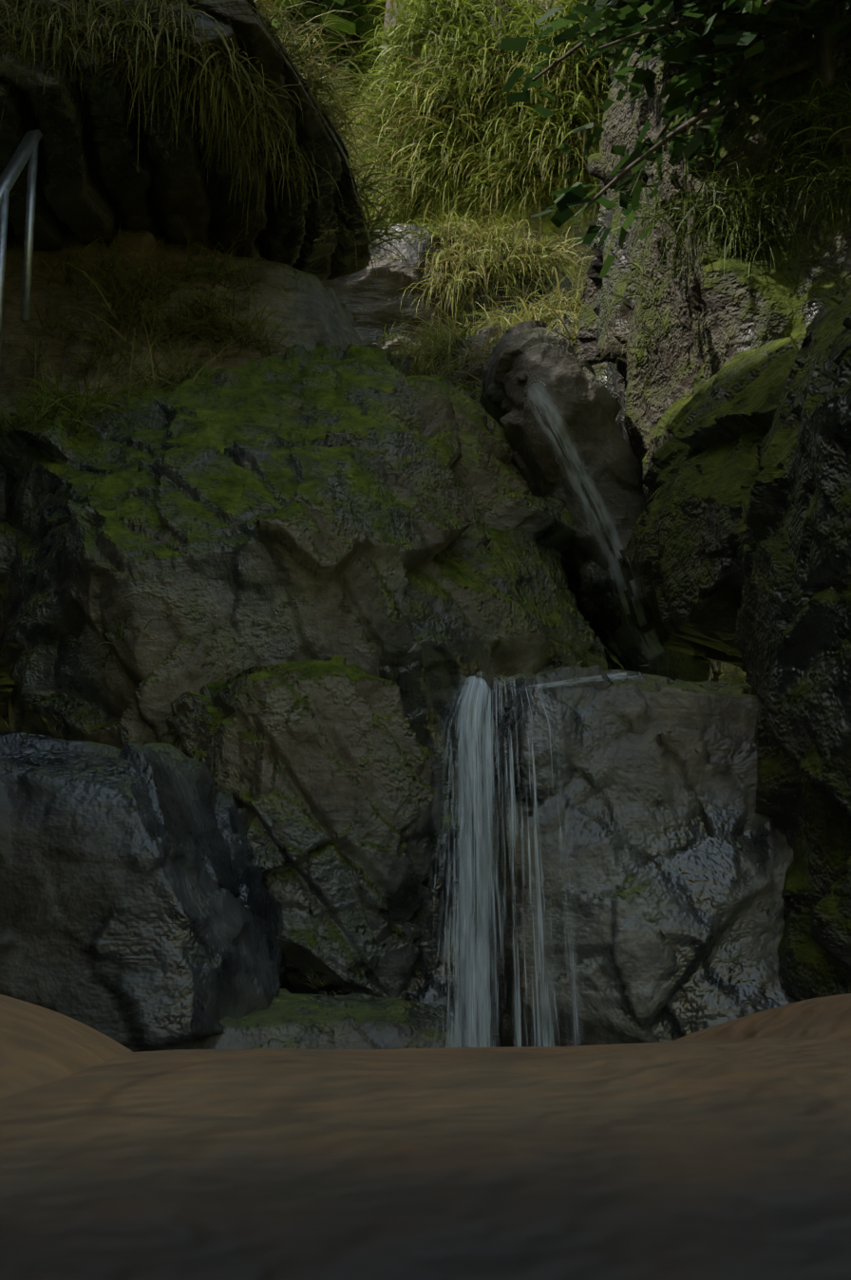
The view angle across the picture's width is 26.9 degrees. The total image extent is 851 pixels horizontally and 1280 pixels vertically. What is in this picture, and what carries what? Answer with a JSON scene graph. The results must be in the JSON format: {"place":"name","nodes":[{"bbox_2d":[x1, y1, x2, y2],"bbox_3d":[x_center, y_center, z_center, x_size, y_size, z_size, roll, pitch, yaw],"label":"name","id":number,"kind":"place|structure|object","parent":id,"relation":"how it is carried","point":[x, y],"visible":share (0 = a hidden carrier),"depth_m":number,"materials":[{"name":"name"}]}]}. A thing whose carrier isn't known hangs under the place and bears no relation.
{"place":"outdoors","nodes":[
{"label":"outdoors","id":0,"kind":"place"},
{"bbox_2d":[0,228,364,731],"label":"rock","id":1,"kind":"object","parent":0,"point":[323,315],"depth_m":8.00,"materials":[{"name":"stone"}]},
{"bbox_2d":[0,0,370,282],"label":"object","id":2,"kind":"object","parent":1,"relation":"on","point":[97,176],"depth_m":7.69,"materials":[{"name":"brown stone"}]},
{"bbox_2d":[407,314,722,682],"bbox_3d":[0.680,-0.584,9.792,1.992,2.448,1.920,0,-12,1],"label":"rock","id":3,"kind":"object","parent":1,"relation":"attached to","point":[477,371],"visible":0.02,"depth_m":9.35,"materials":[{"name":"grey stone"}]},
{"bbox_2d":[320,223,575,369],"bbox_3d":[-0.254,-1.877,11.811,2.673,1.504,2.082,0,-12,1],"label":"rock","id":4,"kind":"object","parent":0,"point":[365,301],"visible":0.04,"depth_m":10.92,"materials":[{"name":"grey stone"}]},
{"bbox_2d":[322,0,746,685],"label":"slope","id":5,"kind":"structure","parent":0,"point":[729,674],"depth_m":14.12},
{"bbox_2d":[258,0,356,70],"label":"gap tree","id":6,"kind":"object","parent":5,"relation":"on","point":[338,25],"depth_m":16.02,"materials":[{"name":"green plant"}]},
{"bbox_2d":[271,0,384,106],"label":"gap tree","id":7,"kind":"object","parent":5,"relation":"on","point":[364,27],"visible":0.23,"depth_m":16.60,"materials":[{"name":"green plant"}]},
{"bbox_2d":[336,3,352,61],"bbox_3d":[-0.808,-11.905,19.211,5.108,13.005,5.303,0,-12,1],"label":"tree","id":8,"kind":"object","parent":5,"relation":"on","point":[343,52],"depth_m":17.67,"materials":[{"name":"green plant"}]},
{"bbox_2d":[373,0,393,149],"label":"tree","id":9,"kind":"object","parent":5,"relation":"on","point":[388,6],"depth_m":15.39,"materials":[{"name":"green plant"}]},
{"bbox_2d":[576,0,850,508],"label":"rock","id":10,"kind":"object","parent":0,"point":[738,308],"depth_m":6.48,"materials":[{"name":"grey stone"}]},
{"bbox_2d":[499,0,722,117],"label":"tree branch","id":11,"kind":"object","parent":10,"relation":"attached to","point":[591,9],"visible":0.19,"depth_m":6.50,"materials":[{"name":"green plant"}]},
{"bbox_2d":[559,0,781,216],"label":"tree branch","id":12,"kind":"object","parent":10,"relation":"attached to","point":[641,77],"visible":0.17,"depth_m":6.63,"materials":[{"name":"green plant"}]},
{"bbox_2d":[530,0,850,277],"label":"tree branch","id":13,"kind":"object","parent":10,"relation":"attached to","point":[739,19],"visible":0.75,"depth_m":6.20,"materials":[{"name":"green plant"}]},
{"label":"ground","id":14,"kind":"structure","parent":0,"visible":0},
{"bbox_2d":[0,1037,850,1279],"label":"foreground rock","id":15,"kind":"object","parent":14,"relation":"on","point":[714,1159],"visible":1,"depth_m":0.52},
{"bbox_2d":[0,994,132,1098],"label":"sand mound","id":16,"kind":"object","parent":15,"relation":"on","point":[39,1045],"visible":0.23,"depth_m":0.71,"materials":[{"name":"brown sand"}]},
{"bbox_2d":[671,993,850,1042],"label":"sand mound","id":17,"kind":"object","parent":15,"relation":"on","point":[826,1018],"visible":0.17,"depth_m":0.74,"materials":[{"name":"brown sand"}]},
{"bbox_2d":[404,798,466,1007],"bbox_3d":[0.189,1.401,5.732,1.273,1.794,1.228,0,-12,1],"label":"rock","id":18,"kind":"object","parent":14,"relation":"on","point":[422,975],"depth_m":5.31,"materials":[{"name":"grey stone"}]},
{"bbox_2d":[0,342,611,800],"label":"step rock","id":19,"kind":"object","parent":18,"relation":"on","point":[376,512],"visible":0.5,"depth_m":6.23,"materials":[{"name":"grey stone"}]},
{"bbox_2d":[0,0,850,670],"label":"grass tufts","id":20,"kind":"object","parent":19,"relation":"on","point":[395,108],"visible":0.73,"depth_m":8.77,"materials":[{"name":"green plant"}]},
{"bbox_2d":[377,186,392,225],"bbox_3d":[-0.419,-10.842,16.986,5.210,15.007,5.479,2,-12,-8],"label":"tree","id":21,"kind":"object","parent":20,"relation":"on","point":[383,212],"visible":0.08,"depth_m":15.10,"materials":[{"name":"green plant"}]},
{"bbox_2d":[392,0,421,62],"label":"tree","id":22,"kind":"object","parent":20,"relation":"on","point":[394,21],"depth_m":14.79,"materials":[{"name":"green plant"}]},
{"bbox_2d":[431,0,458,117],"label":"tree","id":23,"kind":"object","parent":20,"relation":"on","point":[434,71],"visible":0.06,"depth_m":14.24,"materials":[{"name":"green plant"}]},
{"bbox_2d":[488,0,519,75],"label":"tree","id":24,"kind":"object","parent":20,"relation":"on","point":[499,22],"visible":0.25,"depth_m":13.96,"materials":[{"name":"green plant"}]},
{"bbox_2d":[557,90,583,167],"bbox_3d":[1.323,-9.692,14.684,4.993,12.182,5.237,0,-12,1],"label":"tree","id":25,"kind":"object","parent":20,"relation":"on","point":[568,142],"visible":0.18,"depth_m":13.65,"materials":[{"name":"green plant"}]},
{"bbox_2d":[593,0,621,69],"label":"tree","id":26,"kind":"object","parent":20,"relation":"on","point":[612,49],"depth_m":13.47,"materials":[{"name":"green plant"}]},
{"bbox_2d":[479,320,713,682],"bbox_3d":[0.730,-0.455,7.583,0.854,1.653,1.430,-8,-14,33],"label":"rock","id":27,"kind":"object","parent":19,"relation":"on","point":[524,353],"visible":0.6,"depth_m":7.10,"materials":[{"name":"grey stone"}]},
{"bbox_2d":[520,376,664,661],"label":"waterfall","id":28,"kind":"structure","parent":27,"relation":"on","point":[542,400],"depth_m":7.02,"materials":[{"name":"white liquid"}]},
{"bbox_3d":[-3.112,-1.889,2.888,3.299,7.257,10.210,0,-12,1],"label":"wall","id":29,"kind":"object","parent":14,"relation":"on","visible":0},
{"bbox_2d":[0,129,42,362],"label":"handrail","id":30,"kind":"object","parent":29,"relation":"attached to","point":[26,151],"visible":1,"depth_m":6.87,"materials":[{"name":"grey metal"}]},
{"label":"water pool","id":31,"kind":"structure","parent":0,"visible":0},
{"bbox_2d":[0,730,289,1052],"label":"rock slab","id":32,"kind":"object","parent":31,"relation":"on","point":[141,908],"visible":0.44,"depth_m":4.43,"materials":[{"name":"grey stone"}]},
{"bbox_2d":[158,655,443,999],"bbox_3d":[-0.403,0.681,5.612,0.919,1.235,1.168,4,-13,-17],"label":"buttress rock","id":33,"kind":"object","parent":32,"relation":"on","point":[326,774],"visible":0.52,"depth_m":5.16,"materials":[{"name":"grey stone"}]},
{"bbox_2d":[190,988,472,1049],"bbox_3d":[-0.334,1.306,4.673,1.046,0.768,0.798,0,-12,1],"label":"pool rock","id":34,"kind":"object","parent":31,"relation":"on","point":[286,1019],"visible":0.17,"depth_m":4.46,"materials":[{"name":"stone"}]},
{"bbox_2d":[446,664,797,1047],"bbox_3d":[0.816,1.044,5.309,1.548,1.888,1.794,0,-12,1],"label":"ledge rock","id":35,"kind":"object","parent":31,"relation":"in","point":[688,848],"visible":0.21,"depth_m":4.60,"materials":[{"name":"grey stone"}]},
{"bbox_2d":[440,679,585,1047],"bbox_3d":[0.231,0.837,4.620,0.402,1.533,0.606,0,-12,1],"label":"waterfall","id":36,"kind":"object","parent":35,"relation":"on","point":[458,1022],"depth_m":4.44,"materials":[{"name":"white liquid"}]},
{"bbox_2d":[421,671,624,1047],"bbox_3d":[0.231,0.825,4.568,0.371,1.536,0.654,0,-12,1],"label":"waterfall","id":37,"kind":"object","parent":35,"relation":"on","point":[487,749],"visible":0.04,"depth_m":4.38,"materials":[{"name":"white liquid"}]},
{"bbox_2d":[516,664,652,693],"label":"water stream","id":38,"kind":"structure","parent":35,"relation":"on","point":[579,681],"depth_m":4.75,"materials":[{"name":"white liquid"}]},
{"bbox_2d":[726,277,850,1001],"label":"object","id":39,"kind":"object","parent":31,"relation":"on","point":[792,641],"depth_m":4.44,"materials":[{"name":"grey stone"}]},
{"bbox_2d":[621,336,799,672],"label":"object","id":40,"kind":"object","parent":39,"relation":"attached to","point":[700,478],"depth_m":5.63,"materials":[{"name":"green stone"}]}
]}

